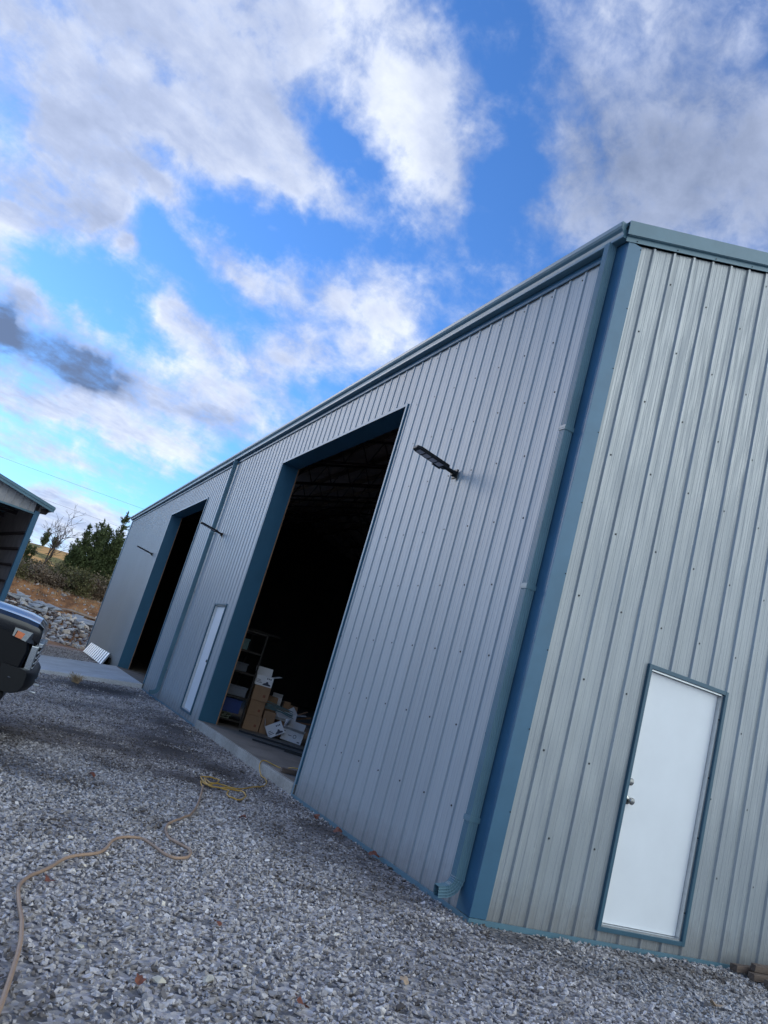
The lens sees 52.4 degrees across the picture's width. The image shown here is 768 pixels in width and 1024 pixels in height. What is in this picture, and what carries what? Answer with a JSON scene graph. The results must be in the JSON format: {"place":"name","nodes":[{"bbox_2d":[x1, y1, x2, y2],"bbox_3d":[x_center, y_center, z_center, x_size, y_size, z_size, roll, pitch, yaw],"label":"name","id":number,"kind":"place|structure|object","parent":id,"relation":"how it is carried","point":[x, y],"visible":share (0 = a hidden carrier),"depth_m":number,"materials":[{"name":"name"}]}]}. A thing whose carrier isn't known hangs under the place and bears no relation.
{"place":"outdoors","nodes":[
{"label":"outdoors","id":0,"kind":"place"},
{"bbox_2d":[264,695,277,711],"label":"cardboard box","id":1,"kind":"object","parent":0,"point":[273,699],"visible":0.26,"depth_m":15.08,"materials":[{"name":"brown cardboard"}]},
{"bbox_2d":[272,692,282,705],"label":"cardboard box","id":2,"kind":"object","parent":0,"point":[279,696],"visible":0.41,"depth_m":15.47,"materials":[{"name":"grey cardboard"}]},
{"bbox_2d":[282,701,290,708],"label":"cardboard box","id":3,"kind":"object","parent":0,"point":[286,704],"visible":0.87,"depth_m":15.55,"materials":[{"name":"brown cardboard"}]},
{"bbox_2d":[0,543,767,1023],"bbox_3d":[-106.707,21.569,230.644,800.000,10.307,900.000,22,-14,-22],"label":"ground","id":4,"kind":"structure","parent":0,"point":[20,999],"depth_m":4.88,"materials":[{"name":"grey gravel"}]},
{"bbox_2d":[0,601,48,699],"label":"pickup truck","id":5,"kind":"object","parent":4,"relation":"on","point":[23,640],"visible":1,"depth_m":7.97,"materials":[{"name":"black paint"}]},
{"bbox_2d":[15,561,39,580],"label":"shrub","id":6,"kind":"object","parent":4,"relation":"on","point":[20,571],"visible":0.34,"depth_m":43.72,"materials":[{"name":"green plant"}]},
{"bbox_2d":[0,473,55,601],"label":"open shed","id":7,"kind":"structure","parent":4,"relation":"on","point":[21,508],"depth_m":22.93,"materials":[{"name":"grey metal"}]},
{"bbox_2d":[22,539,36,561],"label":"cedar tree","id":8,"kind":"object","parent":4,"relation":"on","point":[29,550],"visible":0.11,"depth_m":50.37,"materials":[{"name":"green plant"}]},
{"bbox_2d":[21,556,47,582],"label":"shrub","id":9,"kind":"object","parent":4,"relation":"on","point":[28,562],"visible":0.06,"depth_m":45.60,"materials":[{"name":"green plant"}]},
{"bbox_2d":[15,558,62,586],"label":"shrub","id":10,"kind":"object","parent":4,"relation":"on","point":[40,575],"visible":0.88,"depth_m":44.19,"materials":[{"name":"green plant"}]},
{"bbox_2d":[31,556,55,569],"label":"shrub","id":11,"kind":"object","parent":4,"relation":"on","point":[49,565],"visible":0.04,"depth_m":47.34,"materials":[{"name":"green plant"}]},
{"bbox_2d":[40,527,51,545],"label":"cedar tree","id":12,"kind":"object","parent":4,"relation":"on","point":[44,538],"visible":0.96,"depth_m":106.81,"materials":[{"name":"green plant"}]},
{"bbox_2d":[5,595,92,645],"bbox_3d":[-16.781,5.132,37.539,12.203,1.569,6.440,22,-14,-22],"label":"rubble","id":13,"kind":"object","parent":4,"relation":"on","point":[49,611],"visible":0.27,"depth_m":37.73,"materials":[{"name":"stone"}]},
{"bbox_2d":[7,593,20,598],"bbox_3d":[-18.331,4.019,38.158,1.221,0.159,0.795,30,-16,-29],"label":"rock slab","id":14,"kind":"object","parent":13,"relation":"on","point":[13,595],"visible":0.77,"depth_m":37.99,"materials":[{"name":"grey stone"}]},
{"bbox_2d":[11,593,29,596],"bbox_3d":[-17.977,4.121,38.611,0.940,0.122,0.612,11,-6,-4],"label":"rock slab","id":15,"kind":"object","parent":13,"relation":"on","point":[20,595],"visible":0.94,"depth_m":38.39,"materials":[{"name":"grey stone"}]},
{"bbox_2d":[16,590,32,601],"bbox_3d":[-18.241,4.285,39.416,1.084,0.169,0.909,38,-2,9],"label":"rock slab","id":16,"kind":"object","parent":13,"relation":"on","point":[28,598],"visible":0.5,"depth_m":39.49,"materials":[{"name":"grey stone"}]},
{"bbox_2d":[26,605,43,611],"bbox_3d":[-16.991,4.669,37.939,0.995,0.130,0.648,26,-7,-35],"label":"rock slab","id":17,"kind":"object","parent":13,"relation":"on","point":[36,609],"visible":0.94,"depth_m":37.74,"materials":[{"name":"grey stone"}]},
{"bbox_2d":[28,603,43,607],"bbox_3d":[-17.042,4.570,38.242,0.673,0.184,0.975,14,-2,24],"label":"rock slab","id":18,"kind":"object","parent":13,"relation":"on","point":[35,605],"visible":1,"depth_m":37.96,"materials":[{"name":"grey stone"}]},
{"bbox_2d":[33,600,46,604],"bbox_3d":[-17.061,4.537,38.825,0.677,0.127,0.467,16,11,18],"label":"rock slab","id":19,"kind":"object","parent":13,"relation":"on","point":[39,602],"visible":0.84,"depth_m":38.76,"materials":[{"name":"grey stone"}]},
{"bbox_2d":[47,603,62,610],"bbox_3d":[-16.695,4.857,39.490,1.077,0.203,0.744,25,4,-39],"label":"rock slab","id":20,"kind":"object","parent":13,"relation":"on","point":[56,609],"visible":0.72,"depth_m":39.40,"materials":[{"name":"grey stone"}]},
{"bbox_2d":[62,629,69,633],"bbox_3d":[-15.150,5.678,37.111,0.368,0.238,0.368,-1,12,-45],"label":"rubble rock","id":21,"kind":"object","parent":13,"relation":"on","point":[65,631],"visible":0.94,"depth_m":37.00,"materials":[{"name":"beige stone"}]},
{"bbox_2d":[75,619,94,623],"bbox_3d":[-15.091,5.518,39.180,1.056,0.164,0.885,13,3,8],"label":"rock slab","id":22,"kind":"object","parent":13,"relation":"on","point":[86,621],"visible":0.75,"depth_m":39.18,"materials":[{"name":"grey stone"}]},
{"bbox_2d":[45,873,54,881],"bbox_3d":[-1.811,1.981,4.218,0.100,0.019,0.061,8,-23,43],"label":"fallen leaf","id":23,"kind":"object","parent":4,"relation":"on","point":[47,879],"visible":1,"depth_m":4.20,"materials":[{"name":"brown plant"}]},
{"bbox_2d":[41,563,65,585],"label":"shrub","id":24,"kind":"object","parent":4,"relation":"on","point":[54,571],"visible":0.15,"depth_m":46.15,"materials":[{"name":"green plant"}]},
{"bbox_2d":[9,573,100,619],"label":"dry grass","id":25,"kind":"structure","parent":4,"relation":"on","point":[68,593],"depth_m":43.91,"materials":[{"name":"plant"}]},
{"bbox_2d":[38,571,72,591],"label":"shrub","id":26,"kind":"object","parent":4,"relation":"on","point":[62,584],"visible":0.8,"depth_m":44.73,"materials":[{"name":"green plant"}]},
{"bbox_2d":[9,578,101,617],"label":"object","id":27,"kind":"object","parent":4,"relation":"on","point":[62,594],"visible":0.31,"depth_m":43.68,"materials":[{"name":"stone"}]},
{"bbox_2d":[50,536,60,548],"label":"cedar tree","id":28,"kind":"object","parent":4,"relation":"on","point":[54,538],"visible":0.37,"depth_m":108.10,"materials":[{"name":"green plant"}]},
{"bbox_2d":[35,505,90,563],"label":"bare tree","id":29,"kind":"object","parent":4,"relation":"on","point":[52,551],"visible":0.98,"depth_m":47.22,"materials":[{"name":"brown plant"}]},
{"bbox_2d":[54,541,85,587],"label":"cedar tree","id":30,"kind":"object","parent":4,"relation":"on","point":[74,557],"visible":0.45,"depth_m":47.22,"materials":[{"name":"green plant"}]},
{"bbox_2d":[55,560,90,590],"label":"shrub","id":31,"kind":"object","parent":4,"relation":"on","point":[64,567],"visible":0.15,"depth_m":46.64,"materials":[{"name":"green plant"}]},
{"bbox_2d":[68,538,78,552],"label":"cedar tree","id":32,"kind":"object","parent":4,"relation":"on","point":[72,545],"visible":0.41,"depth_m":106.10,"materials":[{"name":"green plant"}]},
{"bbox_2d":[58,607,95,619],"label":"log","id":33,"kind":"object","parent":4,"relation":"on","point":[83,614],"visible":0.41,"depth_m":42.93,"materials":[{"name":"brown wood"}]},
{"bbox_2d":[68,671,86,682],"bbox_3d":[-6.765,3.649,17.185,0.360,0.225,0.493,2,-20,47],"label":"dry weed","id":34,"kind":"object","parent":4,"relation":"on","point":[75,678],"visible":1,"depth_m":17.19,"materials":[{"name":"plant"}]},
{"bbox_2d":[76,944,83,948],"bbox_3d":[-1.359,1.944,3.490,0.039,0.025,0.027,15,-13,8],"label":"rock","id":35,"kind":"object","parent":4,"relation":"on","point":[80,946],"visible":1,"depth_m":3.48,"materials":[{"name":"stone"}]},
{"bbox_2d":[59,565,101,599],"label":"shrub","id":36,"kind":"object","parent":4,"relation":"on","point":[81,585],"visible":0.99,"depth_m":44.93,"materials":[{"name":"green plant"}]},
{"bbox_2d":[66,566,94,597],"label":"shrub","id":37,"kind":"object","parent":4,"relation":"on","point":[73,578],"visible":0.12,"depth_m":45.87,"materials":[{"name":"green plant"}]},
{"bbox_2d":[38,655,142,687],"bbox_3d":[-10.039,3.547,19.772,6.967,0.749,5.090,22,-14,-22],"label":"concrete apron","id":38,"kind":"object","parent":4,"relation":"on","point":[97,672],"visible":0.59,"depth_m":19.73,"materials":[{"name":"grey concrete"}]},
{"bbox_2d":[68,519,118,580],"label":"cedar tree","id":39,"kind":"object","parent":4,"relation":"on","point":[93,550],"visible":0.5,"depth_m":48.41,"materials":[{"name":"green plant"}]},
{"bbox_2d":[83,643,110,664],"bbox_3d":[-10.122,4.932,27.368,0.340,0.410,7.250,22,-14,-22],"label":"metal sheet","id":40,"kind":"object","parent":4,"relation":"on","point":[97,654],"visible":0.93,"depth_m":26.25,"materials":[{"name":"white metal"}]},
{"bbox_2d":[89,571,106,600],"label":"shrub","id":41,"kind":"object","parent":4,"relation":"on","point":[98,579],"visible":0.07,"depth_m":47.34,"materials":[{"name":"green plant"}]},
{"bbox_2d":[88,576,109,601],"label":"shrub","id":42,"kind":"object","parent":4,"relation":"on","point":[100,590],"visible":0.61,"depth_m":46.18,"materials":[{"name":"plant"}]},
{"bbox_2d":[0,785,203,1013],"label":"air hose","id":43,"kind":"object","parent":4,"relation":"on","point":[18,948],"visible":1,"depth_m":4.42,"materials":[{"name":"beige rubber"}]},
{"bbox_2d":[99,574,111,600],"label":"shrub","id":44,"kind":"object","parent":4,"relation":"on","point":[108,577],"visible":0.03,"depth_m":47.09,"materials":[{"name":"green plant"}]},
{"bbox_2d":[97,511,129,579],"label":"cedar tree","id":45,"kind":"object","parent":4,"relation":"on","point":[113,560],"visible":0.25,"depth_m":49.94,"materials":[{"name":"green plant"}]},
{"bbox_2d":[135,973,145,984],"bbox_3d":[-1.029,1.971,3.287,0.050,0.018,0.080,29,4,-2],"label":"fallen leaf","id":46,"kind":"object","parent":4,"relation":"on","point":[139,979],"visible":1,"depth_m":3.29,"materials":[{"name":"brown plant"}]},
{"bbox_2d":[152,975,165,982],"bbox_3d":[-0.967,2.008,3.352,0.043,0.032,0.059,2,-20,47],"label":"rock","id":47,"kind":"object","parent":4,"relation":"on","point":[158,979],"visible":1,"depth_m":3.34,"materials":[{"name":"stone"}]},
{"bbox_2d":[202,974,213,982],"bbox_3d":[-0.780,2.087,3.482,0.049,0.041,0.068,10,-15,27],"label":"rock","id":48,"kind":"object","parent":4,"relation":"on","point":[208,978],"visible":0.98,"depth_m":3.47,"materials":[{"name":"stone"}]},
{"bbox_2d":[200,760,297,800],"bbox_3d":[-1.478,3.087,9.128,1.120,0.263,2.418,10,-15,26],"label":"extension cord","id":49,"kind":"object","parent":4,"relation":"on","point":[226,787],"visible":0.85,"depth_m":8.42,"materials":[{"name":"yellow rubber"}]},
{"bbox_2d":[295,993,309,1007],"bbox_3d":[-0.365,2.168,3.455,0.088,0.020,0.053,30,-22,23],"label":"fallen leaf","id":50,"kind":"object","parent":4,"relation":"on","point":[299,1000],"visible":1,"depth_m":3.45,"materials":[{"name":"brown plant"}]},
{"bbox_2d":[333,827,341,833],"bbox_3d":[-0.432,3.041,7.433,0.092,0.031,0.150,4,3,-17],"label":"fallen leaf","id":51,"kind":"object","parent":4,"relation":"on","point":[337,829],"visible":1,"depth_m":7.46,"materials":[{"name":"brown plant"}]},
{"bbox_2d":[368,851,380,857],"bbox_3d":[-0.073,2.993,6.807,0.137,0.027,0.084,15,3,20],"label":"fallen leaf","id":52,"kind":"object","parent":4,"relation":"on","point":[373,853],"visible":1,"depth_m":6.82,"materials":[{"name":"brown plant"}]},
{"bbox_2d":[400,976,410,984],"bbox_3d":[0.111,2.421,4.029,0.075,0.016,0.046,32,18,37],"label":"fallen leaf","id":53,"kind":"object","parent":4,"relation":"on","point":[405,980],"visible":1,"depth_m":4.04,"materials":[{"name":"beige plant"}]},
{"bbox_2d":[85,220,767,968],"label":"metal building","id":54,"kind":"structure","parent":4,"relation":"on","point":[519,666],"depth_m":7.00,"materials":[{"name":"paint"}]},
{"bbox_2d":[180,603,227,714],"bbox_3d":[-3.385,2.753,14.792,0.114,2.100,0.900,22,-14,-22],"label":"door","id":55,"kind":"structure","parent":54,"relation":"in","point":[190,695],"depth_m":14.94,"materials":[{"name":"white paint"}]},
{"bbox_2d":[200,522,222,536],"bbox_3d":[-3.756,0.379,16.960,0.538,0.164,0.180,22,-14,-22],"label":"wall light","id":56,"kind":"object","parent":54,"relation":"attached to","point":[211,528],"visible":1,"depth_m":16.91,"materials":[{"name":"black metal"}]},
{"bbox_2d":[219,629,268,727],"bbox_3d":[-2.873,3.104,14.887,0.570,1.750,0.990,22,-14,-22],"label":"storage rack","id":57,"kind":"object","parent":54,"relation":"on","point":[247,651],"visible":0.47,"depth_m":14.59,"materials":[{"name":"metal"}]},
{"bbox_2d":[222,696,242,713],"bbox_3d":[-2.916,3.566,14.512,0.460,0.250,0.320,22,-14,-22],"label":"storage bin","id":58,"kind":"object","parent":57,"relation":"on","point":[231,705],"visible":0.59,"depth_m":14.40,"materials":[{"name":"blue plastic"}]},
{"bbox_2d":[227,683,247,697],"bbox_3d":[-2.853,3.311,14.602,0.520,0.180,0.340,22,-14,-22],"label":"storage bin","id":59,"kind":"object","parent":57,"relation":"on","point":[237,690],"visible":0.59,"depth_m":14.49,"materials":[{"name":"grey plastic"}]},
{"bbox_2d":[235,661,248,671],"bbox_3d":[-2.854,2.936,14.998,0.420,0.160,0.320,22,-14,-22],"label":"storage bin","id":60,"kind":"object","parent":57,"relation":"on","point":[241,666],"visible":0.51,"depth_m":14.89,"materials":[{"name":"grey plastic"}]},
{"bbox_2d":[242,638,250,649],"bbox_3d":[-2.651,2.472,14.697,0.180,0.200,0.220,22,-14,-22],"label":"storage bin","id":61,"kind":"object","parent":57,"relation":"on","point":[245,643],"visible":0.5,"depth_m":14.62,"materials":[{"name":"grey plastic"}]},
{"bbox_2d":[250,627,279,638],"bbox_3d":[-2.255,2.306,14.822,0.034,0.035,0.743,2,-19,46],"label":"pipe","id":62,"kind":"object","parent":57,"relation":"on","point":[264,633],"visible":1,"depth_m":14.80,"materials":[{"name":"metal"}]},
{"bbox_2d":[241,713,261,731],"bbox_3d":[-2.501,3.955,14.695,0.300,0.275,0.362,19,-13,-10],"label":"cardboard box","id":63,"kind":"object","parent":54,"relation":"on","point":[250,722],"visible":0.82,"depth_m":14.53,"materials":[{"name":"brown cardboard"}]},
{"bbox_2d":[245,697,264,716],"bbox_3d":[-2.450,3.689,14.758,0.285,0.275,0.342,21,-14,-18],"label":"cardboard box","id":64,"kind":"object","parent":63,"relation":"on","point":[255,707],"visible":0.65,"depth_m":14.60,"materials":[{"name":"brown cardboard"}]},
{"bbox_2d":[250,684,270,702],"bbox_3d":[-2.349,3.435,14.811,0.305,0.275,0.362,19,-13,-11],"label":"cardboard box","id":65,"kind":"object","parent":64,"relation":"on","point":[260,693],"visible":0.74,"depth_m":14.64,"materials":[{"name":"brown cardboard"}]},
{"bbox_2d":[254,666,281,687],"bbox_3d":[-2.221,3.166,14.908,0.480,0.338,0.391,20,-14,-13],"label":"cardboard box","id":66,"kind":"object","parent":65,"relation":"on","point":[264,678],"visible":0.83,"depth_m":14.72,"materials":[{"name":"grey cardboard"}]},
{"bbox_2d":[258,709,275,734],"bbox_3d":[-2.219,3.974,14.752,0.220,0.420,0.260,19,-13,-11],"label":"cardboard box","id":67,"kind":"object","parent":54,"relation":"on","point":[268,717],"visible":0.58,"depth_m":14.64,"materials":[{"name":"brown cardboard"}]},
{"bbox_2d":[239,730,303,750],"bbox_3d":[-1.574,4.026,13.357,1.987,0.031,0.031,14,-14,12],"label":"floor bar","id":68,"kind":"object","parent":54,"relation":"on","point":[271,740],"visible":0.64,"depth_m":13.42,"materials":[{"name":"black metal"}]},
{"bbox_2d":[265,714,284,737],"bbox_3d":[-2.046,3.958,14.458,0.314,0.357,0.282,-18,-8,-12],"label":"cardboard box","id":69,"kind":"object","parent":54,"relation":"on","point":[274,729],"visible":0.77,"depth_m":14.32,"materials":[{"name":"grey cardboard"}]},
{"bbox_2d":[252,738,301,754],"bbox_3d":[-1.321,3.901,12.544,1.717,0.031,0.031,14,-13,10],"label":"floor bar","id":70,"kind":"object","parent":54,"relation":"on","point":[275,746],"visible":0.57,"depth_m":12.61,"materials":[{"name":"black metal"}]},
{"bbox_2d":[280,767,296,775],"bbox_3d":[-0.963,3.334,9.847,0.720,0.060,0.090,20,-14,-17],"label":"timber block","id":71,"kind":"object","parent":54,"relation":"on","point":[288,771],"depth_m":9.73,"materials":[{"name":"wood"}]},
{"bbox_2d":[280,718,305,744],"bbox_3d":[-1.688,4.088,14.546,0.402,0.382,0.496,21,-14,-4],"label":"cardboard box","id":72,"kind":"object","parent":54,"relation":"on","point":[294,732],"visible":0.98,"depth_m":14.44,"materials":[{"name":"grey cardboard"}]},
{"bbox_2d":[265,701,292,718],"bbox_3d":[-1.975,3.741,14.770,0.579,0.204,0.172,21,-14,-20],"label":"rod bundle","id":73,"kind":"object","parent":72,"relation":"on","point":[271,707],"visible":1,"depth_m":14.77,"materials":[{"name":"grey plastic"}]},
{"bbox_2d":[284,750,301,756],"bbox_3d":[-1.030,3.921,12.276,1.139,0.030,0.030,15,-13,7],"label":"floor bar","id":74,"kind":"object","parent":54,"relation":"on","point":[292,753],"visible":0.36,"depth_m":12.32,"materials":[{"name":"black metal"}]},
{"bbox_2d":[413,445,458,478],"bbox_3d":[0.525,-0.514,8.117,0.538,0.164,0.180,22,-14,-22],"label":"wall light","id":75,"kind":"object","parent":54,"relation":"attached to","point":[437,462],"visible":1,"depth_m":8.08,"materials":[{"name":"black metal"}]},
{"bbox_2d":[595,663,728,946],"bbox_3d":[2.312,2.410,6.477,0.948,2.103,0.114,22,-14,-22],"label":"door","id":76,"kind":"structure","parent":54,"relation":"in","point":[648,889],"depth_m":6.48,"materials":[{"name":"white paint"}]},
{"bbox_2d":[710,998,723,1006],"bbox_3d":[2.190,3.244,5.149,0.091,0.031,0.150,9,-32,37],"label":"fallen leaf","id":77,"kind":"object","parent":4,"relation":"on","point":[712,1002],"visible":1,"depth_m":5.17,"materials":[{"name":"beige plant"}]},
{"bbox_2d":[730,963,757,973],"bbox_3d":[3.578,4.024,6.748,1.650,0.052,0.070,22,-18,-24],"label":"board","id":78,"kind":"object","parent":4,"relation":"on","point":[739,968],"visible":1,"depth_m":6.43,"materials":[{"name":"brown wood"}]},
{"bbox_2d":[747,971,767,982],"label":"board","id":79,"kind":"object","parent":4,"relation":"on","point":[756,977],"visible":1,"depth_m":6.33,"materials":[{"name":"brown wood"}]},
{"bbox_2d":[750,963,767,973],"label":"board","id":80,"kind":"object","parent":79,"relation":"on","point":[758,968],"visible":1,"depth_m":6.40,"materials":[{"name":"brown wood"}]},
{"bbox_2d":[763,979,767,987],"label":"board","id":81,"kind":"object","parent":4,"relation":"on","point":[765,984],"visible":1,"depth_m":6.22,"materials":[{"name":"brown wood"}]},
{"bbox_2d":[0,0,767,552],"label":"sky","id":82,"kind":"structure","parent":0,"point":[219,218],"materials":[{"name":"blue"}]},
{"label":"cardboard box","id":83,"kind":"object","parent":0,"visible":0},
{"bbox_2d":[275,710,305,721],"bbox_3d":[-1.816,3.976,15.115,0.589,0.200,0.428,18,-13,-6],"label":"cardboard box","id":84,"kind":"object","parent":83,"relation":"on","point":[282,717],"visible":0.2,"depth_m":14.96,"materials":[{"name":"white cardboard"}]},
{"bbox_2d":[289,707,296,715],"bbox_3d":[-1.762,3.882,15.150,0.200,0.050,0.180,44,23,6],"label":"paper sheet","id":85,"kind":"object","parent":84,"relation":"on","point":[293,710],"visible":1,"depth_m":15.16,"materials":[{"name":"white paper"}]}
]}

